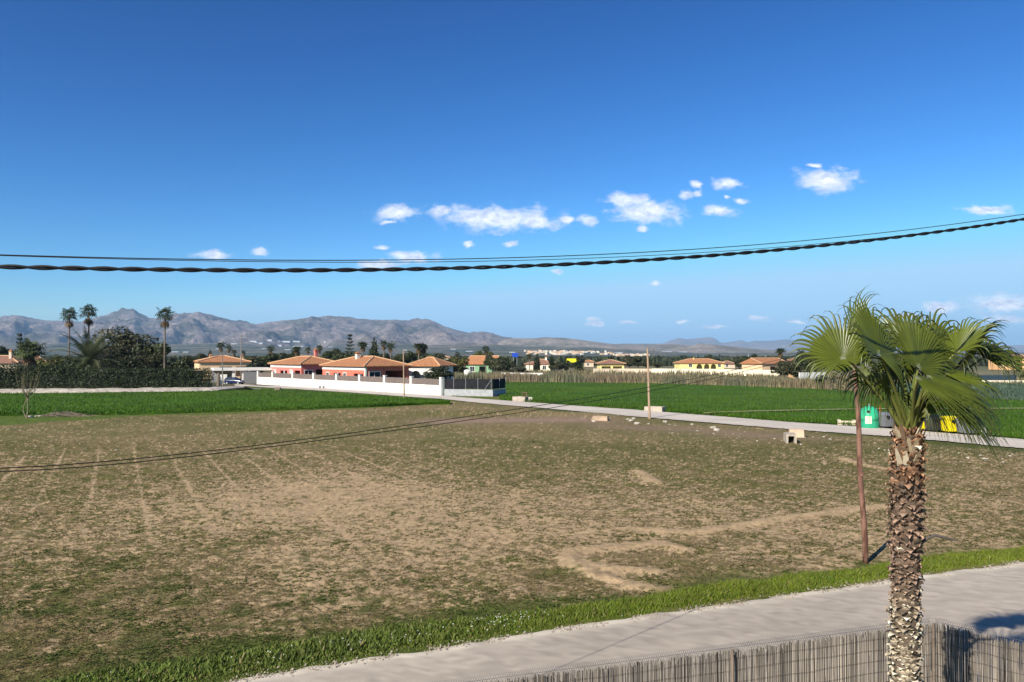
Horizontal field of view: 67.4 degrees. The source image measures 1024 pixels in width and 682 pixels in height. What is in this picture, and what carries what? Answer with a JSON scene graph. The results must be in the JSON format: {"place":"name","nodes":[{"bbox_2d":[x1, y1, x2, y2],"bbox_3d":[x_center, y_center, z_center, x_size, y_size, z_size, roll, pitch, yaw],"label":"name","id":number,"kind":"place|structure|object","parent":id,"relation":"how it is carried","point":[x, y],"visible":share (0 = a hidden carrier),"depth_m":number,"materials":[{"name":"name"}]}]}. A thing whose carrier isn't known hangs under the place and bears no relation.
{"place":"outdoors","nodes":[
{"label":"outdoors","id":0,"kind":"place"},
{"bbox_2d":[0,386,254,392],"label":"earth bank","id":1,"kind":"structure","parent":0,"point":[145,389],"depth_m":123.74,"materials":[{"name":"grey concrete"}]},
{"bbox_2d":[0,364,214,388],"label":"hedge","id":2,"kind":"object","parent":1,"relation":"on","point":[57,376],"visible":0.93,"depth_m":124.82,"materials":[{"name":"green plant"}]},
{"bbox_2d":[0,233,917,262],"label":"overhead wire","id":3,"kind":"object","parent":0,"point":[394,262],"visible":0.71,"depth_m":7.19,"materials":[{"name":"rubber"}]},
{"bbox_2d":[0,387,1023,681],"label":"field","id":4,"kind":"structure","parent":0,"point":[522,427],"depth_m":29.61,"materials":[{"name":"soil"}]},
{"bbox_2d":[15,367,39,417],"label":"young tree","id":5,"kind":"object","parent":4,"relation":"on","point":[30,392],"visible":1,"depth_m":74.15,"materials":[{"name":"brown plant"}]},
{"bbox_2d":[11,338,47,366],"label":"leafy tree","id":6,"kind":"object","parent":4,"relation":"on","point":[30,354],"visible":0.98,"depth_m":131.32,"materials":[{"name":"green plant"}]},
{"bbox_2d":[35,358,63,370],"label":"leafy tree","id":7,"kind":"object","parent":4,"relation":"on","point":[46,362],"visible":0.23,"depth_m":144.16,"materials":[{"name":"green plant"}]},
{"bbox_2d":[20,400,100,416],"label":"brush pile","id":8,"kind":"object","parent":4,"relation":"on","point":[66,414],"visible":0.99,"depth_m":76.33,"materials":[{"name":"grey plant"}]},
{"bbox_2d":[62,356,85,370],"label":"leafy tree","id":9,"kind":"object","parent":4,"relation":"on","point":[73,362],"visible":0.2,"depth_m":147.60,"materials":[{"name":"green plant"}]},
{"bbox_2d":[41,326,135,370],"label":"date palm","id":10,"kind":"object","parent":4,"relation":"on","point":[90,350],"visible":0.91,"depth_m":139.97,"materials":[{"name":"green plant"}]},
{"bbox_2d":[117,350,169,370],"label":"leafy tree","id":11,"kind":"object","parent":4,"relation":"on","point":[131,359],"visible":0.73,"depth_m":145.44,"materials":[{"name":"green plant"}]},
{"bbox_2d":[155,306,174,367],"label":"fan palm","id":12,"kind":"object","parent":4,"relation":"on","point":[165,316],"visible":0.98,"depth_m":137.81,"materials":[{"name":"green plant"}]},
{"bbox_2d":[0,388,449,415],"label":"young wheat","id":13,"kind":"object","parent":4,"relation":"on","point":[128,403],"visible":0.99,"depth_m":94.92,"materials":[{"name":"green plant"}]},
{"bbox_2d":[257,371,443,395],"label":"garden wall","id":14,"kind":"structure","parent":4,"relation":"on","point":[413,385],"depth_m":133.49,"materials":[{"name":"white paint"}]},
{"bbox_2d":[319,351,412,383],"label":"villa","id":15,"kind":"object","parent":4,"relation":"on","point":[370,366],"visible":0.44,"depth_m":147.40,"materials":[{"name":"tile"}]},
{"bbox_2d":[369,371,380,382],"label":"window","id":16,"kind":"structure","parent":15,"relation":"in","point":[371,373],"depth_m":143.42,"materials":[{"name":"blue glass"}]},
{"bbox_2d":[403,350,408,396],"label":"street lamp","id":17,"kind":"object","parent":4,"relation":"on","point":[403,375],"visible":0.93,"depth_m":107.33,"materials":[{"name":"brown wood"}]},
{"bbox_2d":[420,367,450,385],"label":"bush","id":18,"kind":"object","parent":4,"relation":"on","point":[425,376],"visible":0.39,"depth_m":137.90,"materials":[{"name":"green plant"}]},
{"bbox_2d":[424,365,454,387],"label":"bush","id":19,"kind":"object","parent":4,"relation":"on","point":[442,369],"visible":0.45,"depth_m":137.66,"materials":[{"name":"green plant"}]},
{"bbox_2d":[444,377,505,396],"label":"net fence","id":20,"kind":"object","parent":4,"relation":"on","point":[465,387],"visible":0.99,"depth_m":114.86,"materials":[{"name":"concrete"}]},
{"bbox_2d":[512,392,527,401],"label":"irrigation box","id":21,"kind":"object","parent":4,"relation":"on","point":[519,398],"visible":0.88,"depth_m":101.23,"materials":[{"name":"concrete"}]},
{"bbox_2d":[592,416,608,420],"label":"concrete block","id":22,"kind":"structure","parent":4,"relation":"on","point":[600,418],"depth_m":71.14,"materials":[{"name":"concrete"}]},
{"bbox_2d":[453,368,832,389],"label":"reeds","id":23,"kind":"object","parent":4,"relation":"on","point":[756,380],"visible":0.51,"depth_m":165.37,"materials":[{"name":"beige plant"}]},
{"bbox_2d":[647,348,654,418],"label":"utility pole","id":24,"kind":"object","parent":4,"relation":"on","point":[649,409],"visible":1,"depth_m":73.22,"materials":[{"name":"brown wood"}]},
{"bbox_2d":[644,406,665,411],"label":"irrigation box","id":25,"kind":"object","parent":4,"relation":"on","point":[658,408],"visible":0.73,"depth_m":82.21,"materials":[{"name":"concrete"}]},
{"bbox_2d":[499,381,1023,438],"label":"green cereal","id":26,"kind":"object","parent":4,"relation":"on","point":[790,404],"visible":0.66,"depth_m":99.10,"materials":[{"name":"green plant"}]},
{"bbox_2d":[783,432,796,442],"bbox_3d":[19.320,6.729,53.383,0.680,0.620,1.400,0,-1,12],"label":"culvert","id":27,"kind":"object","parent":4,"relation":"on","point":[790,437],"visible":1,"depth_m":53.12,"materials":[{"name":"concrete"}]},
{"bbox_2d":[789,429,803,437],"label":"masonry block","id":28,"kind":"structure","parent":4,"relation":"on","point":[799,433],"depth_m":56.52,"materials":[{"name":"concrete"}]},
{"bbox_2d":[814,374,835,385],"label":"bush","id":29,"kind":"object","parent":4,"relation":"on","point":[817,376],"visible":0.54,"depth_m":136.70,"materials":[{"name":"green plant"}]},
{"bbox_2d":[852,364,868,563],"bbox_3d":[9.983,3.135,22.289,0.699,6.601,0.247,0,-1,0],"label":"utility pole","id":30,"kind":"object","parent":4,"relation":"on","point":[860,473],"visible":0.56,"depth_m":22.23,"materials":[{"name":"wood"}]},
{"bbox_2d":[0,355,796,468],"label":"service wire","id":31,"kind":"object","parent":30,"relation":"attached to","point":[338,434],"visible":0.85,"depth_m":10.06,"materials":[{"name":"rubber"}]},
{"bbox_2d":[0,355,804,471],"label":"service wire","id":32,"kind":"object","parent":30,"relation":"attached to","point":[338,437],"visible":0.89,"depth_m":10.04,"materials":[{"name":"rubber"}]},
{"bbox_2d":[879,412,893,427],"bbox_3d":[31.001,6.549,63.543,1.640,1.375,1.125,0,-1,-12],"label":"wheeled bin","id":33,"kind":"object","parent":4,"relation":"on","point":[884,422],"visible":0.61,"depth_m":63.08,"materials":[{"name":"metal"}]},
{"bbox_2d":[924,415,942,431],"bbox_3d":[33.227,6.484,60.222,1.640,1.375,1.125,0,-1,-8],"label":"wheeled bin","id":34,"kind":"object","parent":4,"relation":"on","point":[930,425],"visible":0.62,"depth_m":59.81,"materials":[{"name":"plastic"}]},
{"bbox_2d":[852,382,1023,400],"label":"cabbage rows","id":35,"kind":"object","parent":4,"relation":"on","point":[1015,390],"visible":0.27,"depth_m":124.12,"materials":[{"name":"green plant"}]},
{"bbox_2d":[941,416,956,432],"bbox_3d":[34.049,6.468,59.394,1.640,1.375,1.125,0,-1,-6],"label":"wheeled bin","id":36,"kind":"object","parent":4,"relation":"on","point":[948,426],"visible":0.38,"depth_m":58.96,"materials":[{"name":"plastic"}]},
{"bbox_2d":[955,418,979,434],"bbox_3d":[34.554,6.445,58.194,1.640,1.375,1.125,0,-1,-9],"label":"wheeled bin","id":37,"kind":"object","parent":4,"relation":"on","point":[959,431],"visible":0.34,"depth_m":57.99,"materials":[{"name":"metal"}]},
{"bbox_2d":[0,308,1023,356],"bbox_3d":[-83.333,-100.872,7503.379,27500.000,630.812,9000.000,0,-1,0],"label":"mountains","id":38,"kind":"structure","parent":0,"point":[193,334],"depth_m":6644.05,"materials":[{"name":"grey stone"}]},
{"bbox_2d":[0,218,1023,272],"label":"twisted cable","id":39,"kind":"object","parent":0,"point":[168,269],"visible":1,"depth_m":6.02,"materials":[{"name":"rubber"}]},
{"bbox_2d":[0,214,1023,260],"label":"overhead wire","id":40,"kind":"object","parent":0,"point":[470,258],"visible":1,"depth_m":6.81,"materials":[{"name":"rubber"}]},
{"bbox_2d":[0,0,1023,344],"label":"sky","id":41,"kind":"structure","parent":0,"point":[257,130],"materials":[{"name":"blue"}]},
{"bbox_2d":[29,545,1023,681],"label":"verge grass","id":42,"kind":"structure","parent":0,"point":[677,598],"depth_m":16.92,"materials":[{"name":"green plant"}]},
{"bbox_2d":[96,365,1023,386],"bbox_3d":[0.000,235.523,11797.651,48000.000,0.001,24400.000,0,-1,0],"label":"ground","id":43,"kind":"structure","parent":0,"point":[981,370],"depth_m":322.74,"materials":[{"name":"soil"}]},
{"bbox_2d":[0,346,17,355],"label":"leafy tree","id":44,"kind":"object","parent":43,"relation":"on","point":[3,351],"visible":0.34,"depth_m":256.75,"materials":[{"name":"green plant"}]},
{"bbox_2d":[0,350,24,369],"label":"house","id":45,"kind":"structure","parent":43,"relation":"on","point":[6,359],"depth_m":191.90,"materials":[{"name":"brown tile"}]},
{"bbox_2d":[12,333,23,370],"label":"norfolk pine","id":46,"kind":"object","parent":43,"relation":"on","point":[19,338],"visible":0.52,"depth_m":174.84,"materials":[{"name":"green plant"}]},
{"bbox_2d":[47,354,67,361],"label":"leafy tree","id":47,"kind":"object","parent":43,"relation":"on","point":[58,357],"visible":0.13,"depth_m":149.38,"materials":[{"name":"green plant"}]},
{"bbox_2d":[59,307,78,357],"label":"fan palm","id":48,"kind":"object","parent":43,"relation":"on","point":[69,324],"visible":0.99,"depth_m":149.78,"materials":[{"name":"green plant"}]},
{"bbox_2d":[77,304,97,338],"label":"fan palm","id":49,"kind":"object","parent":43,"relation":"on","point":[88,321],"visible":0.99,"depth_m":153.72,"materials":[{"name":"green plant"}]},
{"bbox_2d":[82,343,128,370],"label":"leafy tree","id":50,"kind":"object","parent":43,"relation":"on","point":[113,349],"visible":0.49,"depth_m":150.69,"materials":[{"name":"green plant"}]},
{"bbox_2d":[92,326,158,367],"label":"leafy tree","id":51,"kind":"object","parent":43,"relation":"on","point":[131,339],"visible":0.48,"depth_m":155.95,"materials":[{"name":"green plant"}]},
{"bbox_2d":[132,341,170,370],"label":"leafy tree","id":52,"kind":"object","parent":43,"relation":"on","point":[154,347],"visible":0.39,"depth_m":148.38,"materials":[{"name":"green plant"}]},
{"bbox_2d":[166,357,194,370],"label":"leafy tree","id":53,"kind":"object","parent":43,"relation":"on","point":[185,362],"visible":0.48,"depth_m":160.21,"materials":[{"name":"green plant"}]},
{"bbox_2d":[194,354,251,378],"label":"house","id":54,"kind":"structure","parent":43,"relation":"on","point":[210,362],"depth_m":204.00,"materials":[{"name":"tile"}]},
{"bbox_2d":[211,367,271,381],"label":"carport","id":55,"kind":"object","parent":43,"relation":"on","point":[229,372],"visible":0.68,"depth_m":171.96,"materials":[{"name":"concrete"}]},
{"bbox_2d":[243,371,256,383],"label":"sliding gate","id":56,"kind":"structure","parent":43,"relation":"on","point":[250,377],"depth_m":165.11,"materials":[{"name":"grey metal"}]},
{"bbox_2d":[245,360,264,372],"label":"bush","id":57,"kind":"object","parent":43,"relation":"on","point":[254,364],"visible":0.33,"depth_m":194.21,"materials":[{"name":"green plant"}]},
{"bbox_2d":[243,352,278,367],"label":"leafy tree","id":58,"kind":"object","parent":43,"relation":"on","point":[267,359],"visible":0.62,"depth_m":215.00,"materials":[{"name":"green plant"}]},
{"bbox_2d":[278,351,300,358],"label":"leafy tree","id":59,"kind":"object","parent":43,"relation":"on","point":[284,355],"visible":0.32,"depth_m":239.04,"materials":[{"name":"green plant"}]},
{"bbox_2d":[268,348,333,379],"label":"villa","id":60,"kind":"object","parent":43,"relation":"on","point":[303,365],"visible":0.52,"depth_m":168.02,"materials":[{"name":"tile"}]},
{"bbox_2d":[321,351,335,359],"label":"leafy tree","id":61,"kind":"object","parent":43,"relation":"on","point":[327,354],"visible":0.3,"depth_m":237.16,"materials":[{"name":"green plant"}]},
{"bbox_2d":[331,348,360,360],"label":"leafy tree","id":62,"kind":"object","parent":43,"relation":"on","point":[339,355],"visible":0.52,"depth_m":228.99,"materials":[{"name":"green plant"}]},
{"bbox_2d":[344,334,355,355],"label":"norfolk pine","id":63,"kind":"object","parent":43,"relation":"on","point":[351,342],"visible":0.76,"depth_m":239.67,"materials":[{"name":"green plant"}]},
{"bbox_2d":[357,340,367,355],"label":"fan palm","id":64,"kind":"object","parent":43,"relation":"on","point":[361,344],"visible":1,"depth_m":214.49,"materials":[{"name":"green plant"}]},
{"bbox_2d":[367,337,378,356],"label":"cypress","id":65,"kind":"object","parent":43,"relation":"on","point":[373,351],"visible":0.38,"depth_m":209.64,"materials":[{"name":"green plant"}]},
{"bbox_2d":[393,351,412,362],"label":"leafy tree","id":66,"kind":"object","parent":43,"relation":"on","point":[407,357],"visible":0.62,"depth_m":218.71,"materials":[{"name":"green plant"}]},
{"bbox_2d":[413,343,423,359],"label":"fan palm","id":67,"kind":"object","parent":43,"relation":"on","point":[418,347],"visible":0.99,"depth_m":189.57,"materials":[{"name":"green plant"}]},
{"bbox_2d":[408,357,456,384],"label":"house","id":68,"kind":"structure","parent":43,"relation":"on","point":[418,368],"depth_m":151.88,"materials":[{"name":"tile"}]},
{"bbox_2d":[422,353,446,359],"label":"leafy tree","id":69,"kind":"object","parent":43,"relation":"on","point":[441,356],"visible":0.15,"depth_m":204.22,"materials":[{"name":"green plant"}]},
{"bbox_2d":[447,357,469,372],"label":"leafy tree","id":70,"kind":"object","parent":43,"relation":"on","point":[461,362],"visible":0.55,"depth_m":199.17,"materials":[{"name":"green plant"}]},
{"bbox_2d":[466,355,501,372],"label":"house","id":71,"kind":"structure","parent":43,"relation":"on","point":[475,364],"depth_m":261.35,"materials":[{"name":"tile"}]},
{"bbox_2d":[483,354,507,372],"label":"leafy tree","id":72,"kind":"object","parent":43,"relation":"on","point":[489,360],"visible":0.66,"depth_m":229.20,"materials":[{"name":"green plant"}]},
{"bbox_2d":[490,359,508,371],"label":"leafy tree","id":73,"kind":"object","parent":43,"relation":"on","point":[498,365],"visible":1,"depth_m":224.12,"materials":[{"name":"green plant"}]},
{"bbox_2d":[20,355,987,365],"bbox_3d":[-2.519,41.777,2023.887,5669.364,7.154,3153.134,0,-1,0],"label":"treeline","id":74,"kind":"object","parent":43,"relation":"on","point":[664,360],"visible":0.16,"depth_m":482.33,"materials":[{"name":"green plant"}]},
{"bbox_2d":[510,365,529,372],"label":"bush","id":75,"kind":"object","parent":43,"relation":"on","point":[518,369],"visible":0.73,"depth_m":220.29,"materials":[{"name":"green plant"}]},
{"bbox_2d":[533,354,540,371],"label":"cypress","id":76,"kind":"object","parent":43,"relation":"on","point":[536,366],"visible":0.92,"depth_m":279.55,"materials":[{"name":"green plant"}]},
{"bbox_2d":[525,356,557,370],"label":"house","id":77,"kind":"structure","parent":43,"relation":"on","point":[545,364],"depth_m":298.83,"materials":[{"name":"white paint"}]},
{"bbox_2d":[548,354,554,371],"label":"cypress","id":78,"kind":"object","parent":43,"relation":"on","point":[551,361],"visible":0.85,"depth_m":284.39,"materials":[{"name":"green plant"}]},
{"bbox_2d":[551,361,567,369],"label":"leafy tree","id":79,"kind":"object","parent":43,"relation":"on","point":[558,365],"visible":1,"depth_m":268.44,"materials":[{"name":"green plant"}]},
{"bbox_2d":[584,360,594,366],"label":"cottage","id":80,"kind":"structure","parent":43,"relation":"on","point":[588,363],"depth_m":419.85,"materials":[{"name":"paint"}]},
{"bbox_2d":[595,359,626,368],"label":"house","id":81,"kind":"structure","parent":43,"relation":"on","point":[610,364],"depth_m":300.55,"materials":[{"name":"yellow paint"}]},
{"bbox_2d":[593,369,651,373],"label":"plot wall","id":82,"kind":"structure","parent":43,"relation":"on","point":[619,370],"depth_m":261.02,"materials":[{"name":"beige paint"}]},
{"bbox_2d":[628,356,643,368],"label":"leafy tree","id":83,"kind":"object","parent":43,"relation":"on","point":[635,360],"visible":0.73,"depth_m":328.26,"materials":[{"name":"green plant"}]},
{"bbox_2d":[637,358,652,368],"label":"leafy tree","id":84,"kind":"object","parent":43,"relation":"on","point":[643,363],"visible":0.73,"depth_m":319.05,"materials":[{"name":"green plant"}]},
{"bbox_2d":[673,357,723,368],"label":"villa","id":85,"kind":"object","parent":43,"relation":"on","point":[698,363],"visible":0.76,"depth_m":345.13,"materials":[{"name":"paint"}]},
{"bbox_2d":[652,369,777,375],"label":"plot wall","id":86,"kind":"structure","parent":43,"relation":"on","point":[764,372],"depth_m":236.35,"materials":[{"name":"white paint"}]},
{"bbox_2d":[723,361,734,367],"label":"house","id":87,"kind":"structure","parent":43,"relation":"on","point":[728,364],"depth_m":371.84,"materials":[{"name":"paint"}]},
{"bbox_2d":[455,367,1023,386],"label":"dry scrub","id":88,"kind":"object","parent":43,"relation":"on","point":[687,373],"visible":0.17,"depth_m":223.48,"materials":[{"name":"brown plant"}]},
{"bbox_2d":[739,354,756,366],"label":"leafy tree","id":89,"kind":"object","parent":43,"relation":"on","point":[744,358],"visible":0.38,"depth_m":309.64,"materials":[{"name":"green plant"}]},
{"bbox_2d":[740,358,784,369],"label":"house","id":90,"kind":"structure","parent":43,"relation":"on","point":[751,362],"depth_m":248.26,"materials":[{"name":"paint"}]},
{"bbox_2d":[770,360,789,376],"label":"leafy tree","id":91,"kind":"object","parent":43,"relation":"on","point":[777,369],"visible":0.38,"depth_m":181.35,"materials":[{"name":"green plant"}]},
{"bbox_2d":[774,348,785,376],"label":"fan palm","id":92,"kind":"object","parent":43,"relation":"on","point":[779,351],"visible":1,"depth_m":199.58,"materials":[{"name":"green plant"}]},
{"bbox_2d":[780,361,808,377],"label":"leafy tree","id":93,"kind":"object","parent":43,"relation":"on","point":[790,369],"visible":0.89,"depth_m":177.05,"materials":[{"name":"green plant"}]},
{"bbox_2d":[795,354,820,371],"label":"leafy tree","id":94,"kind":"object","parent":43,"relation":"on","point":[799,358],"visible":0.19,"depth_m":184.66,"materials":[{"name":"green plant"}]},
{"bbox_2d":[799,372,824,379],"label":"plot wall","id":95,"kind":"structure","parent":43,"relation":"on","point":[802,374],"depth_m":173.05,"materials":[{"name":"white paint"}]},
{"bbox_2d":[787,289,1023,681],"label":"fan palm","id":96,"kind":"object","parent":43,"relation":"on","point":[926,348],"visible":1,"depth_m":8.82,"materials":[{"name":"green plant"}]},
{"bbox_2d":[972,375,1016,379],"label":"plot wall","id":97,"kind":"structure","parent":43,"relation":"on","point":[991,377],"depth_m":180.55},
{"bbox_2d":[988,354,1023,369],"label":"house","id":98,"kind":"structure","parent":43,"relation":"on","point":[995,367],"depth_m":334.55,"materials":[{"name":"beige paint"}]},
{"bbox_2d":[232,562,1023,681],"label":"road","id":99,"kind":"structure","parent":0,"point":[991,599],"depth_m":16.58,"materials":[{"name":"concrete"}]},
{"bbox_2d":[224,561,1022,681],"bbox_3d":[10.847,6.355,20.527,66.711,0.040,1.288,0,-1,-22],"label":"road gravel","id":100,"kind":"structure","parent":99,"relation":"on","point":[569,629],"depth_m":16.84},
{"bbox_2d":[444,618,1023,681],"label":"reed fence","id":101,"kind":"object","parent":99,"relation":"on","point":[852,663],"visible":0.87,"depth_m":11.15,"materials":[{"name":"grey plant"}]},
{"bbox_2d":[235,384,1023,447],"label":"road","id":102,"kind":"structure","parent":0,"point":[1019,443],"depth_m":72.74,"materials":[{"name":"grey concrete"}]},
{"bbox_2d":[224,377,244,383],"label":"hatchback car","id":103,"kind":"object","parent":102,"relation":"on","point":[231,380],"visible":0.95,"depth_m":161.19,"materials":[{"name":"blue paint"}]},
{"bbox_2d":[861,405,878,427],"bbox_3d":[29.673,6.213,63.795,1.520,1.957,1.522,0,-1,8],"label":"glass recycling container","id":104,"kind":"object","parent":102,"relation":"on","point":[869,420],"visible":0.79,"depth_m":63.16,"materials":[{"name":"plastic"}]},
{"bbox_2d":[498,337,796,352],"bbox_3d":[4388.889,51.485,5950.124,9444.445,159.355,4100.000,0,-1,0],"label":"hills","id":105,"kind":"structure","parent":0,"point":[547,341],"depth_m":5651.50,"materials":[{"name":"grey stone"}]},
{"bbox_2d":[677,344,796,352],"bbox_3d":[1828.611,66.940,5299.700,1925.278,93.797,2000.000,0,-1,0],"label":"hill","id":106,"kind":"structure","parent":0,"point":[703,348],"depth_m":5075.79,"materials":[{"name":"grey stone"}]},
{"bbox_2d":[705,408,891,412],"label":"footpath","id":107,"kind":"structure","parent":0,"point":[777,410],"depth_m":79.68,"materials":[{"name":"soil"}]},
{"bbox_2d":[623,337,1023,351],"bbox_3d":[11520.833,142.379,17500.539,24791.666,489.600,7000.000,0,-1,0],"label":"mountains","id":108,"kind":"structure","parent":0,"point":[774,344],"depth_m":17270.80,"materials":[{"name":"grey stone"}]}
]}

